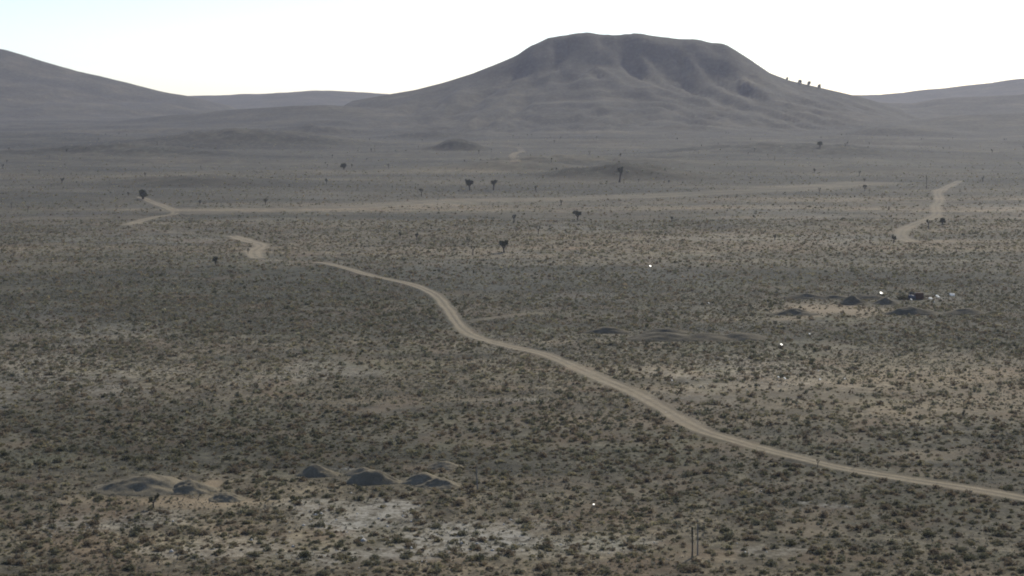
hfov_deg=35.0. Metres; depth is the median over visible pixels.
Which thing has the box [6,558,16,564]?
desert bush
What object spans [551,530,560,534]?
desert bush
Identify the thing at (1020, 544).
desert bush
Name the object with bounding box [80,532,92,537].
desert bush
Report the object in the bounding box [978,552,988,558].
desert bush
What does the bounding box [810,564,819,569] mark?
desert bush
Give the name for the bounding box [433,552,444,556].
desert bush
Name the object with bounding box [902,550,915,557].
desert bush
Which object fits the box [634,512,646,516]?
desert bush
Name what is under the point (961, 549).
desert bush
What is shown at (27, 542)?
desert bush
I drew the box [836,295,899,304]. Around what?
dirt mound
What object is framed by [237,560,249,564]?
desert bush
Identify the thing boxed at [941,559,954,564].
desert bush
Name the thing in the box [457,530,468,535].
desert bush
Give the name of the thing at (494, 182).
joshua tree
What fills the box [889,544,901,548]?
desert bush
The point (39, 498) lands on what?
desert bush
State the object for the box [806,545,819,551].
desert bush
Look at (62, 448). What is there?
desert bush
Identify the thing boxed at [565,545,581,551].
desert bush
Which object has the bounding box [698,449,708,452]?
desert bush
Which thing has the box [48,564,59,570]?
desert bush
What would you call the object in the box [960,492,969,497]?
desert bush
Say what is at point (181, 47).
sky
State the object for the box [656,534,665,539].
desert bush
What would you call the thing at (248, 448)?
desert bush
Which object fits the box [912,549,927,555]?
desert bush
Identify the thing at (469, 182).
joshua tree
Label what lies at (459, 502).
desert bush
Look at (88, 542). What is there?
desert bush
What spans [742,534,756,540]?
desert bush
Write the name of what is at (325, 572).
desert bush
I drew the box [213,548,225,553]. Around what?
desert bush
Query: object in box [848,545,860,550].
desert bush
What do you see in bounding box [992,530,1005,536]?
desert bush
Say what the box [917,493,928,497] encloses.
desert bush
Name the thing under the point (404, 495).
desert bush
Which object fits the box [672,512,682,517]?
desert bush
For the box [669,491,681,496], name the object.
desert bush
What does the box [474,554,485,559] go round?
desert bush
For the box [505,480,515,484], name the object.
desert bush
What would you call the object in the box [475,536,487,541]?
desert bush
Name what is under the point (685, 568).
desert bush
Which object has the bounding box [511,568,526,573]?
desert bush
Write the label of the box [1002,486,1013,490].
desert bush
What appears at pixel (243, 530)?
desert bush
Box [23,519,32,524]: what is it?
desert bush
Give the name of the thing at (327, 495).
desert bush
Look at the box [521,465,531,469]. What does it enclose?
desert bush
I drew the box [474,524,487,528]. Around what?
desert bush
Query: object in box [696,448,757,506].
dirt track
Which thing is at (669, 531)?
desert bush
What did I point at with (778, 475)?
desert bush
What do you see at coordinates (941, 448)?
desert bush
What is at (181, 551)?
desert bush
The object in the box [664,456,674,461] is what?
desert bush
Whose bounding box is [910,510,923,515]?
desert bush
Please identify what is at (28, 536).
desert bush
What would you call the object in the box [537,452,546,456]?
desert bush
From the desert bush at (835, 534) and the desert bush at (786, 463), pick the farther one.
the desert bush at (786, 463)
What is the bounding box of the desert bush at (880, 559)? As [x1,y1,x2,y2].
[874,557,888,562]
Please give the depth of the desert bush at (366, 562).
178.30 m
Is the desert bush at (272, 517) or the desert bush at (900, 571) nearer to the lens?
the desert bush at (900, 571)
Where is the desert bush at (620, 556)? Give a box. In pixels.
[615,553,626,558]
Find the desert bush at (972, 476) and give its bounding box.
[967,474,977,479]
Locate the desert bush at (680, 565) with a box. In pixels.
[676,563,687,568]
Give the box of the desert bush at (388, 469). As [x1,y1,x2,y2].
[383,467,392,471]
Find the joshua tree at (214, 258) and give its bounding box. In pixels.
[212,256,217,265]
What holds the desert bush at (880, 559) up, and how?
on the desert plain
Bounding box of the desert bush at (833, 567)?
[825,565,838,572]
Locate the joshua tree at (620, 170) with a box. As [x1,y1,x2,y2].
[617,166,623,181]
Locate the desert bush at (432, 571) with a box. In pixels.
[427,569,437,573]
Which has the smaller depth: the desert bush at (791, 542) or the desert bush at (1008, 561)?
the desert bush at (1008, 561)
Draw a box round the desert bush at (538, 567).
[533,564,543,570]
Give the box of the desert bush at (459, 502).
[453,499,464,505]
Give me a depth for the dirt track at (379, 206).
847.09 m
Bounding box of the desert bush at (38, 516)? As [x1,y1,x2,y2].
[34,514,46,519]
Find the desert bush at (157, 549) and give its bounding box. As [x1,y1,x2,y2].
[151,546,164,551]
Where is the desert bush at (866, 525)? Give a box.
[860,522,872,527]
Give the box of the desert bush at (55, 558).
[48,557,60,562]
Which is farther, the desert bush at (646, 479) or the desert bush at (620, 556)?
the desert bush at (646, 479)
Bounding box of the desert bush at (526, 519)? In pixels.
[518,516,530,522]
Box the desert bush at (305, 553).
[298,550,311,557]
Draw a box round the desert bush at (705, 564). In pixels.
[698,562,709,567]
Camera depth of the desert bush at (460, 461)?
228.75 m
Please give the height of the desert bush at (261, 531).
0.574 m
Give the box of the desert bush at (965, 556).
[962,553,976,560]
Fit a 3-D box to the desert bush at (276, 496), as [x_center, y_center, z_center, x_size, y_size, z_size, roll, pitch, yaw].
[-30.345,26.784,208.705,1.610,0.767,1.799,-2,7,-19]
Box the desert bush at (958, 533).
[951,531,963,536]
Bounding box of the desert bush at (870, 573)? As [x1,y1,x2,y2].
[865,571,875,575]
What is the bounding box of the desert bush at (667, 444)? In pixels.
[661,442,672,446]
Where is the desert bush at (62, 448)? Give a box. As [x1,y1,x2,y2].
[56,446,66,450]
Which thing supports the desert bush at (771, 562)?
on the desert plain
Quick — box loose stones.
[50,299,951,567]
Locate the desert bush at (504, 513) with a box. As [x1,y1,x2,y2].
[498,512,510,515]
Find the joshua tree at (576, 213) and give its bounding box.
[572,210,581,219]
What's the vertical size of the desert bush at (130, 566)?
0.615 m
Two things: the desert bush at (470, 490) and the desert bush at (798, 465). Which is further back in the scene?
the desert bush at (798, 465)
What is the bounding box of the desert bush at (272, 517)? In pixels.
[266,515,276,519]
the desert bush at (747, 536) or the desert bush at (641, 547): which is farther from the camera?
the desert bush at (747, 536)
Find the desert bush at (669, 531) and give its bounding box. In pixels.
[665,529,678,533]
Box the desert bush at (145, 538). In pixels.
[138,535,154,542]
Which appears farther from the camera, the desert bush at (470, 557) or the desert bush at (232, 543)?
the desert bush at (232, 543)
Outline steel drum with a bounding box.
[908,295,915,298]
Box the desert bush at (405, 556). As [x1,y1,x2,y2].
[399,554,410,559]
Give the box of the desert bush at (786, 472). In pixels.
[780,470,791,475]
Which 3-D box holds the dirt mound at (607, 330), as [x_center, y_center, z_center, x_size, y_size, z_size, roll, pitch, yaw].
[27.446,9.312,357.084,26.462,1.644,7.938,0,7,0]
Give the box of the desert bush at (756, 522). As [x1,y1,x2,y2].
[750,519,763,524]
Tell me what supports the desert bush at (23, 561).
on the desert plain
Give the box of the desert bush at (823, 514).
[816,511,828,517]
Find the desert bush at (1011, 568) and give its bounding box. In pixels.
[1005,566,1015,570]
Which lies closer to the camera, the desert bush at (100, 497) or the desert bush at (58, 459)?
the desert bush at (100, 497)
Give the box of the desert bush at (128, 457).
[121,454,131,459]
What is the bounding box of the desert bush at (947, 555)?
[940,552,953,559]
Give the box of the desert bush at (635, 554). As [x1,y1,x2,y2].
[626,551,638,555]
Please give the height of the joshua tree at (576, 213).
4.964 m
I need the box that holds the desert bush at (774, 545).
[769,543,779,548]
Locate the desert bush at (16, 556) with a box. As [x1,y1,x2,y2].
[13,554,24,558]
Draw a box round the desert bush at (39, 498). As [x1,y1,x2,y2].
[34,496,47,500]
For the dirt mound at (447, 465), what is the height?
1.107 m
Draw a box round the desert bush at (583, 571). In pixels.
[577,568,591,575]
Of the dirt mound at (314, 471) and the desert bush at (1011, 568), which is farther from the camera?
the dirt mound at (314, 471)
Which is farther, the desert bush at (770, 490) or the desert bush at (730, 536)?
the desert bush at (770, 490)
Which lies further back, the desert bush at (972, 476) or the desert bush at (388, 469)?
the desert bush at (388, 469)
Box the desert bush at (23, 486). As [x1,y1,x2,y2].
[19,483,28,489]
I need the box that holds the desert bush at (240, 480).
[233,478,244,481]
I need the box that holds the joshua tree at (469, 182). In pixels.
[464,179,473,189]
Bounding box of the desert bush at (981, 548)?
[977,546,986,551]
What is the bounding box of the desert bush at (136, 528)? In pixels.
[130,525,143,531]
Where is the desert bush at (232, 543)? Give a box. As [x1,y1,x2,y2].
[228,541,240,545]
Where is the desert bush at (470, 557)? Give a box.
[467,555,479,560]
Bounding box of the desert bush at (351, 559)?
[349,556,358,561]
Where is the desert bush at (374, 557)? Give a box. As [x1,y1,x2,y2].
[369,555,380,559]
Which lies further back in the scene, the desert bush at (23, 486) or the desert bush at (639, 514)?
the desert bush at (23, 486)
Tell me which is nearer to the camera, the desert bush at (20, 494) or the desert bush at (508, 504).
the desert bush at (508, 504)
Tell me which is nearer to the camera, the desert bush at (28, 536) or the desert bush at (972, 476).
the desert bush at (28, 536)
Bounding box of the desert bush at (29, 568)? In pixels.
[23,565,36,572]
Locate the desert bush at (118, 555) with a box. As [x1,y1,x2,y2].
[115,553,125,558]
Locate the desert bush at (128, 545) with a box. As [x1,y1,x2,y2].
[124,543,134,548]
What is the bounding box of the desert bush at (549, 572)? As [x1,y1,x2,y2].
[542,570,552,575]
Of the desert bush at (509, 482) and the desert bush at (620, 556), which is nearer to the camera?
the desert bush at (620, 556)
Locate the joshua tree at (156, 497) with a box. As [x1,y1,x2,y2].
[149,493,159,507]
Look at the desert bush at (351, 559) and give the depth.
180.10 m
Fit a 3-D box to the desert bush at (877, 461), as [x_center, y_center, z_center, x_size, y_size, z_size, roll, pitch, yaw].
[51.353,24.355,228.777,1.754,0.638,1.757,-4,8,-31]
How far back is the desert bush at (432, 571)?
175.45 m
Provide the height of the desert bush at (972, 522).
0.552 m
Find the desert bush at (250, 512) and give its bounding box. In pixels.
[243,509,255,514]
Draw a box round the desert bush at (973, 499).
[968,497,978,502]
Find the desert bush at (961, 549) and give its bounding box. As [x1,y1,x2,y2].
[955,546,965,551]
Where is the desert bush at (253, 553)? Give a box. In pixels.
[248,551,260,556]
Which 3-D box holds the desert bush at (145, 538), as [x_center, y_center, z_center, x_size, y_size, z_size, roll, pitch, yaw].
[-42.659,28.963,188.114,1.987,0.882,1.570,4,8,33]
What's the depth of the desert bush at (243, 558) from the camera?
179.77 m
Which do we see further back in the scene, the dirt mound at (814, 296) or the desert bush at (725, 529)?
the dirt mound at (814, 296)
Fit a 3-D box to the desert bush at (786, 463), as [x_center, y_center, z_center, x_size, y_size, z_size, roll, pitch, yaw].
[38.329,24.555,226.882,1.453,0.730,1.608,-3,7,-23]
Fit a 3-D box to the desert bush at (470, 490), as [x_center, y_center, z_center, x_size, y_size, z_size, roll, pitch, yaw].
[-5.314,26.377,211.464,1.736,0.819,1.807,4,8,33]
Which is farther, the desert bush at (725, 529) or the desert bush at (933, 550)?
the desert bush at (725, 529)
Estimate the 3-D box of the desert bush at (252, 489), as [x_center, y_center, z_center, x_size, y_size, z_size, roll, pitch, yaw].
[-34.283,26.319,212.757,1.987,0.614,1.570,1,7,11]
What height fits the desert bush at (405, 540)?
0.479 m
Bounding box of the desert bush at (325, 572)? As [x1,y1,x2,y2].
[316,569,329,575]
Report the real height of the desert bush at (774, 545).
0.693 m
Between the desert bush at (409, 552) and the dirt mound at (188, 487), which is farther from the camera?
the dirt mound at (188, 487)
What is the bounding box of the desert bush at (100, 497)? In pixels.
[92,495,104,500]
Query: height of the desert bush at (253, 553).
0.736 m
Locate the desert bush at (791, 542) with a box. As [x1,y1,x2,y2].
[784,539,796,545]
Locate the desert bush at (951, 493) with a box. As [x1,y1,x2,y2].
[945,490,957,496]
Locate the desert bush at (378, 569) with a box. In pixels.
[373,566,385,572]
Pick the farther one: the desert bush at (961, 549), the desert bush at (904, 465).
the desert bush at (904, 465)
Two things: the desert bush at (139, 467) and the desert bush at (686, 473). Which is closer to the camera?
the desert bush at (686, 473)
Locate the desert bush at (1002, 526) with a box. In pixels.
[997,523,1011,529]
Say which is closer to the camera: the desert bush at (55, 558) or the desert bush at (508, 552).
the desert bush at (55, 558)
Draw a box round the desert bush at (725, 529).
[720,527,732,532]
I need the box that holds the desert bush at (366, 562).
[360,559,372,565]
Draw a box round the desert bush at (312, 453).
[309,451,318,456]
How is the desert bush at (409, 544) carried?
on the desert plain
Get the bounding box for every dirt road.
[121,196,181,224]
[224,235,271,258]
[309,261,1023,501]
[890,181,963,241]
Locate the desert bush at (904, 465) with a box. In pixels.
[899,463,910,466]
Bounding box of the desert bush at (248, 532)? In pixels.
[243,530,254,534]
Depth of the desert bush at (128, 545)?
185.22 m
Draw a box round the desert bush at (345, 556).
[336,554,349,558]
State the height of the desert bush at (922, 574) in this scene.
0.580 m
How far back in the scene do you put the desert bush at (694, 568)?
175.97 m
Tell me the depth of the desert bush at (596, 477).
219.29 m
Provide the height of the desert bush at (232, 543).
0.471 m
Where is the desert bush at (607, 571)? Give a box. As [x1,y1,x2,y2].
[601,569,611,575]
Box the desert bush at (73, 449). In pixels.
[69,447,78,451]
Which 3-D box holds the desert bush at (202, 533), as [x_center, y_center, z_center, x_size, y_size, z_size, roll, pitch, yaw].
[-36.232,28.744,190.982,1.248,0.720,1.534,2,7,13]
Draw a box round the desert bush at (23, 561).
[16,558,26,565]
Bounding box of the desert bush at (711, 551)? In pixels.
[704,549,713,552]
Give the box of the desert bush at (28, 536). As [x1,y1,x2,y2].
[22,534,35,538]
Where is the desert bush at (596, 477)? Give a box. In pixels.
[592,475,601,479]
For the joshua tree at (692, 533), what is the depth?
181.07 m
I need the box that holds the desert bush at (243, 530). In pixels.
[240,528,251,533]
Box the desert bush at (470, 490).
[465,488,478,493]
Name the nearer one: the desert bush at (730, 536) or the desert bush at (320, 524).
the desert bush at (730, 536)
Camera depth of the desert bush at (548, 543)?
185.62 m
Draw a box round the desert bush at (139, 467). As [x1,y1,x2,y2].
[137,464,148,469]
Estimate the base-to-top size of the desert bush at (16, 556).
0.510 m
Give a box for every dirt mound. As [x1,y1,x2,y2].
[90,473,182,495]
[171,479,219,494]
[209,492,245,502]
[295,464,372,477]
[345,470,438,485]
[415,477,461,488]
[426,461,461,469]
[581,326,693,333]
[624,332,777,341]
[763,308,820,315]
[776,293,895,299]
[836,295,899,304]
[881,306,987,314]
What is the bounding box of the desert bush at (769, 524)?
[765,521,776,526]
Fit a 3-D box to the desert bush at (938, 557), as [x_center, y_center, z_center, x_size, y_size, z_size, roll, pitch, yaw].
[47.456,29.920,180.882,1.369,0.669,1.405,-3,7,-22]
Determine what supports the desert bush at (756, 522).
on the desert plain
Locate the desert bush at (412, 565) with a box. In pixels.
[407,563,416,567]
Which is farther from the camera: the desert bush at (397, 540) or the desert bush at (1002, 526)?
the desert bush at (1002, 526)
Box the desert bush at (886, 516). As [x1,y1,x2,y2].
[880,514,891,518]
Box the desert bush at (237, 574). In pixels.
[229,572,243,575]
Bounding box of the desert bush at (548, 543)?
[541,540,554,547]
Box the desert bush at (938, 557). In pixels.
[931,554,942,559]
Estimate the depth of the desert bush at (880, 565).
177.51 m
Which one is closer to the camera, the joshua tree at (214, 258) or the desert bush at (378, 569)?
the desert bush at (378, 569)
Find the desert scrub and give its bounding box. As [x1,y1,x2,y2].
[0,107,1023,575]
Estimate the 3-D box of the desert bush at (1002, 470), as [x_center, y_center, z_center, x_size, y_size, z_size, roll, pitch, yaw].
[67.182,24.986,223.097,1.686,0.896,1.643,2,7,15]
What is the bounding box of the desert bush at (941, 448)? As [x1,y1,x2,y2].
[934,446,945,450]
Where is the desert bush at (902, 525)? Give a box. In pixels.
[895,523,909,528]
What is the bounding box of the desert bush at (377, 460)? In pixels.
[374,458,385,463]
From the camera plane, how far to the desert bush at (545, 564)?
177.96 m
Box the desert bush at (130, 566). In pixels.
[121,564,136,570]
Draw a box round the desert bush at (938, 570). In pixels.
[927,568,943,574]
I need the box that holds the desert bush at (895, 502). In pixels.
[892,500,901,504]
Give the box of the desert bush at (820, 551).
[813,548,825,554]
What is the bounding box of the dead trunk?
[697,524,697,554]
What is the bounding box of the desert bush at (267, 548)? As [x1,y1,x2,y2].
[263,546,273,550]
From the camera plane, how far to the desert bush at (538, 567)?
176.73 m
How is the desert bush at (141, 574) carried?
on the desert plain
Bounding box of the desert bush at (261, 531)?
[254,529,267,534]
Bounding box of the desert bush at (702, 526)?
[693,525,708,529]
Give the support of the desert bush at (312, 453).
on the desert plain
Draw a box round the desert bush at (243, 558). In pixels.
[236,557,250,561]
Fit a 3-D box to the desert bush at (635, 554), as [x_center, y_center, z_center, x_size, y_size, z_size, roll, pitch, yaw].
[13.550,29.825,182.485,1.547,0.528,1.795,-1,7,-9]
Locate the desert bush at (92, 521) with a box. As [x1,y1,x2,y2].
[88,519,99,525]
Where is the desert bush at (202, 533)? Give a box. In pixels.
[200,529,209,535]
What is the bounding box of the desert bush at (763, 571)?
[758,569,769,573]
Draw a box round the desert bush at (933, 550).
[928,548,941,553]
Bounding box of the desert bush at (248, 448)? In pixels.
[244,446,255,450]
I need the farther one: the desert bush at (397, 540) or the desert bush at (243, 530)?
the desert bush at (243, 530)
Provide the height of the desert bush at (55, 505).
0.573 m
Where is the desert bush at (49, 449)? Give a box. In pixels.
[44,447,55,452]
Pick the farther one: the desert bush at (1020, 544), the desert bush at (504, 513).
the desert bush at (504, 513)
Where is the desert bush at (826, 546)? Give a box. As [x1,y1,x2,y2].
[820,543,833,549]
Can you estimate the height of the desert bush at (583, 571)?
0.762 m
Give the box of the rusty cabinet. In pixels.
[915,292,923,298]
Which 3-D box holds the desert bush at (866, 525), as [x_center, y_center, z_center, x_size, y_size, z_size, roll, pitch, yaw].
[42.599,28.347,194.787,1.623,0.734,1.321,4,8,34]
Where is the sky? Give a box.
[0,0,1023,95]
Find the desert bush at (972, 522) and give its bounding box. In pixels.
[966,519,977,523]
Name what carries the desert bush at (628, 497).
on the desert plain
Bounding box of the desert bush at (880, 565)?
[872,562,886,567]
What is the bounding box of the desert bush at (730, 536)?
[723,532,736,539]
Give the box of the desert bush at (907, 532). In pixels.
[899,529,910,534]
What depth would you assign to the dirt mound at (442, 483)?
214.53 m
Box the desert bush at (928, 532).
[921,530,934,536]
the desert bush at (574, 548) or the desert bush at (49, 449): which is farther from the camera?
the desert bush at (49, 449)
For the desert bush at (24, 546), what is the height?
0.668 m
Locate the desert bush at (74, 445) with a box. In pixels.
[68,443,78,448]
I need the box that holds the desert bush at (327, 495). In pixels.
[322,493,334,497]
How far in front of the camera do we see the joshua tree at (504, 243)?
544.91 m
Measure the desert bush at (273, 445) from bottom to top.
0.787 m
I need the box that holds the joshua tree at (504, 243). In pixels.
[499,239,508,252]
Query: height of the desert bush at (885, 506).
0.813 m
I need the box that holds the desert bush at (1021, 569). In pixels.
[1016,566,1023,572]
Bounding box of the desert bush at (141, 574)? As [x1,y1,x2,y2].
[135,572,150,575]
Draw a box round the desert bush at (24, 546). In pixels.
[15,544,28,549]
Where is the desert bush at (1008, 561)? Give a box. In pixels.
[1003,559,1018,565]
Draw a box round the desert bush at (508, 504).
[501,501,514,507]
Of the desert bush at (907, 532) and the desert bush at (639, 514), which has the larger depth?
the desert bush at (639, 514)
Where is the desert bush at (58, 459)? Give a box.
[52,456,61,462]
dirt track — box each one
[98,325,230,353]
[121,225,233,236]
[170,181,917,215]
[258,258,311,262]
[465,312,544,322]
[508,147,524,161]
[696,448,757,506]
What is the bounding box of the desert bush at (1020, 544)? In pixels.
[1013,542,1023,546]
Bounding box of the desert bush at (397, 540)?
[392,537,402,542]
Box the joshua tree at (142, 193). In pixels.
[139,189,146,198]
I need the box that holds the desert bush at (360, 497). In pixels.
[354,495,364,500]
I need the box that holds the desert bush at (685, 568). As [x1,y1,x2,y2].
[679,566,693,572]
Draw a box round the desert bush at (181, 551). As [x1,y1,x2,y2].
[175,548,187,554]
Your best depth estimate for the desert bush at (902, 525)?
194.35 m
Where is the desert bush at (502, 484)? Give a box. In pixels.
[498,482,507,486]
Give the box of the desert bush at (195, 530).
[191,528,200,533]
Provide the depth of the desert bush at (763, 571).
175.34 m
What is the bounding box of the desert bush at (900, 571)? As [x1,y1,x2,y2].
[896,569,907,573]
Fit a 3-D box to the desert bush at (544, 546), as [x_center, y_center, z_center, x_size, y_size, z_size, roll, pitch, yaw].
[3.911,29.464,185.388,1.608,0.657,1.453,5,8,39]
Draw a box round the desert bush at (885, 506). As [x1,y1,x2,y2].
[878,503,891,509]
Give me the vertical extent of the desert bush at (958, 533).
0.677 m
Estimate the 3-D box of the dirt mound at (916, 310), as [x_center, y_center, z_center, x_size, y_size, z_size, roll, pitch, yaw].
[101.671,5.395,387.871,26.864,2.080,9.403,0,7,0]
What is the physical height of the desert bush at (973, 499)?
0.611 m
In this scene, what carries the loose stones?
on the desert plain
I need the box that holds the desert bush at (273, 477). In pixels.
[268,476,279,479]
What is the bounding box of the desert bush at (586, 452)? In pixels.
[580,450,590,454]
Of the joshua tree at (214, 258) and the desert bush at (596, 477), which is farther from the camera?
the joshua tree at (214, 258)
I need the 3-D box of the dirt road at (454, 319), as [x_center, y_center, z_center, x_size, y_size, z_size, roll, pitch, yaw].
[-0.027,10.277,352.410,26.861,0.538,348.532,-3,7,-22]
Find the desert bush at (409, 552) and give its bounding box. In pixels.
[399,549,414,555]
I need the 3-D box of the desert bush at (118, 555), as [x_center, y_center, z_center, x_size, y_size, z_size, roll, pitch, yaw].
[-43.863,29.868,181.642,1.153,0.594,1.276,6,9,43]
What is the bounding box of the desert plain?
[0,32,1023,575]
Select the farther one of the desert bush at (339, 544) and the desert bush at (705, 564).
the desert bush at (339, 544)
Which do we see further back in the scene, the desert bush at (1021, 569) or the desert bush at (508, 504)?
the desert bush at (508, 504)
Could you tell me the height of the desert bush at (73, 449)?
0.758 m
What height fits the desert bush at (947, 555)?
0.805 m
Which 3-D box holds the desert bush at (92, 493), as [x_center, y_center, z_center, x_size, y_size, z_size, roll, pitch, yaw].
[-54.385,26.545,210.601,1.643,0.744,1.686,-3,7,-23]
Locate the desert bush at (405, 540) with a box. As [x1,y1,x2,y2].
[401,538,412,542]
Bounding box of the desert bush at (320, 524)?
[314,521,325,526]
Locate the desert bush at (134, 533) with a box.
[129,531,139,536]
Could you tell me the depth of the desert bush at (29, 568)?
176.40 m
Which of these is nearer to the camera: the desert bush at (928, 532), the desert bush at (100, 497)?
the desert bush at (928, 532)
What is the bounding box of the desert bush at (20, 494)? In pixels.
[15,491,26,496]
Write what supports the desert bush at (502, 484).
on the desert plain
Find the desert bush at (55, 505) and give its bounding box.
[48,503,61,507]
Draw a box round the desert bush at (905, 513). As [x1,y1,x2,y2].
[898,511,911,515]
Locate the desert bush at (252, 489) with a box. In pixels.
[244,487,257,491]
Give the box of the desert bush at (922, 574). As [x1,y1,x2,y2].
[914,572,927,575]
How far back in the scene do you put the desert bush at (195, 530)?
191.75 m
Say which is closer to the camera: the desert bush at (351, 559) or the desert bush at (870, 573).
the desert bush at (870, 573)
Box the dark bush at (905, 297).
[896,293,907,299]
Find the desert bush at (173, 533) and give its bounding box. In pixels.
[166,530,178,535]
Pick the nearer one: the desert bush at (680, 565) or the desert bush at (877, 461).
the desert bush at (680, 565)
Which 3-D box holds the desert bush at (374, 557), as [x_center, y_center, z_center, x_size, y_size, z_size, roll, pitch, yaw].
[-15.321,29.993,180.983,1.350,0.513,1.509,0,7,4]
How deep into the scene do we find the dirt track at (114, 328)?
344.44 m
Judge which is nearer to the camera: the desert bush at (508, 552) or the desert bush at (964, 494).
the desert bush at (508, 552)
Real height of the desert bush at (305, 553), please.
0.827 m
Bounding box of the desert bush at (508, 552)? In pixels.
[500,549,514,555]
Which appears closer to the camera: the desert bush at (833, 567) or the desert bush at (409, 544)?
the desert bush at (833, 567)
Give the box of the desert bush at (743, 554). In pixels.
[737,552,747,556]
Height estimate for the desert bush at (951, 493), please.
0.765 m
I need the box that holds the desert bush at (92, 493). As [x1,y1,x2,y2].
[87,490,98,495]
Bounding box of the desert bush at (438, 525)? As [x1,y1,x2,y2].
[431,523,441,528]
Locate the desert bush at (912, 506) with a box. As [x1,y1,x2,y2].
[909,504,919,510]
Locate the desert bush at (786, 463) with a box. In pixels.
[781,462,792,466]
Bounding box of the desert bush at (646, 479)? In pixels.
[642,477,651,481]
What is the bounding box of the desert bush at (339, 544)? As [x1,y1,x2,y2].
[333,541,344,547]
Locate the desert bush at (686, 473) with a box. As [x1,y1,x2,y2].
[681,470,692,477]
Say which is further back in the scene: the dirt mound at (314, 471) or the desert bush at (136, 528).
the dirt mound at (314, 471)
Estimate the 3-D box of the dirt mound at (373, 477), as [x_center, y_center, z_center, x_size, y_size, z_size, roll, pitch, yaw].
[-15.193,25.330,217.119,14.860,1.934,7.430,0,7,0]
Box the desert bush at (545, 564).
[539,561,551,568]
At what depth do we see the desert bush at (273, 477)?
219.17 m
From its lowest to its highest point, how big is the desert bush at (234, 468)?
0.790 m
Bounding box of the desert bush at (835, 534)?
[829,530,839,537]
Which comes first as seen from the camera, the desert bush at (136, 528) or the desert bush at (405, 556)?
the desert bush at (405, 556)
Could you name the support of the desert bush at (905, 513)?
on the desert plain
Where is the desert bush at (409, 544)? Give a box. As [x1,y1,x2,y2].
[405,542,416,547]
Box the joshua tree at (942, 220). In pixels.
[939,218,945,223]
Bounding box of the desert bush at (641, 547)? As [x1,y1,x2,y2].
[637,544,648,550]
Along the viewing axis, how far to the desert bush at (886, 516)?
198.78 m
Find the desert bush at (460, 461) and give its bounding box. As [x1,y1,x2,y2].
[456,459,466,463]
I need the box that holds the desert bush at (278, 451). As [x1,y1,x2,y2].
[272,449,283,454]
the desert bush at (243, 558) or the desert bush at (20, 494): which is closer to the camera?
the desert bush at (243, 558)
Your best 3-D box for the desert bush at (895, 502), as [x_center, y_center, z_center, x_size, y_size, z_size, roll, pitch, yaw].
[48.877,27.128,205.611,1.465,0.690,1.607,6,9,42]
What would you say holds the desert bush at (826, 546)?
on the desert plain
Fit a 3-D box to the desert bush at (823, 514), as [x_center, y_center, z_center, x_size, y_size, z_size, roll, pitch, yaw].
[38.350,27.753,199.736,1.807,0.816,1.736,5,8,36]
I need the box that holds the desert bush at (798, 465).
[793,463,802,467]
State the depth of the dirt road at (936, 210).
729.22 m
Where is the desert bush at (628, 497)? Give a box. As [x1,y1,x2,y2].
[623,495,633,499]
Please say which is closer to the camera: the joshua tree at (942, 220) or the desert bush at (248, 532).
the desert bush at (248, 532)
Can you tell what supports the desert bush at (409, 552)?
on the desert plain
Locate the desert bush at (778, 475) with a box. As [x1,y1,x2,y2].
[771,471,783,476]
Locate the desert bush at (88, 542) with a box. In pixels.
[80,539,95,546]
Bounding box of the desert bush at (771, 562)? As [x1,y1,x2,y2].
[764,559,777,566]
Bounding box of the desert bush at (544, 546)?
[538,543,550,549]
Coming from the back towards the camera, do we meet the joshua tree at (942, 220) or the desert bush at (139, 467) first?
the joshua tree at (942, 220)
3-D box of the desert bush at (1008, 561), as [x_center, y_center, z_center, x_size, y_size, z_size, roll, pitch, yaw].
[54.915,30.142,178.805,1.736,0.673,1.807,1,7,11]
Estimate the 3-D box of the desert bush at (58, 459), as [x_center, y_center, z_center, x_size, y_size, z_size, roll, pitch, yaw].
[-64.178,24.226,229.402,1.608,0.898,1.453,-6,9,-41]
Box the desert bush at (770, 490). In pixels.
[765,487,774,493]
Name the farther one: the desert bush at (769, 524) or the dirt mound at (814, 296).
the dirt mound at (814, 296)
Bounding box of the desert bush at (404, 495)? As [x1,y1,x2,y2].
[399,492,409,498]
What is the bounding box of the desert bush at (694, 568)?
[688,565,700,572]
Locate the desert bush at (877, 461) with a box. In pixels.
[872,459,884,462]
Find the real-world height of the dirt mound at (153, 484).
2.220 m
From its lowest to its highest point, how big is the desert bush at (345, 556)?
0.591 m
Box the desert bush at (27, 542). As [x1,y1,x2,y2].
[23,540,32,544]
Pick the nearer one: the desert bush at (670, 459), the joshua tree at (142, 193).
the desert bush at (670, 459)
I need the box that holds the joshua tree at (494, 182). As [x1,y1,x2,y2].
[491,179,496,189]
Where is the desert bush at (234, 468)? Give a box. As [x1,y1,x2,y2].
[229,466,239,472]
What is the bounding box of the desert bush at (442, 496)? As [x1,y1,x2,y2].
[436,494,448,498]
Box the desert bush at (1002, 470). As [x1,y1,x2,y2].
[995,467,1006,473]
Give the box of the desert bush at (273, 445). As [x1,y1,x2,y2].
[268,444,278,447]
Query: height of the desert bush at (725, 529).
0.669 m
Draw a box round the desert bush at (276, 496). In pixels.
[270,493,281,499]

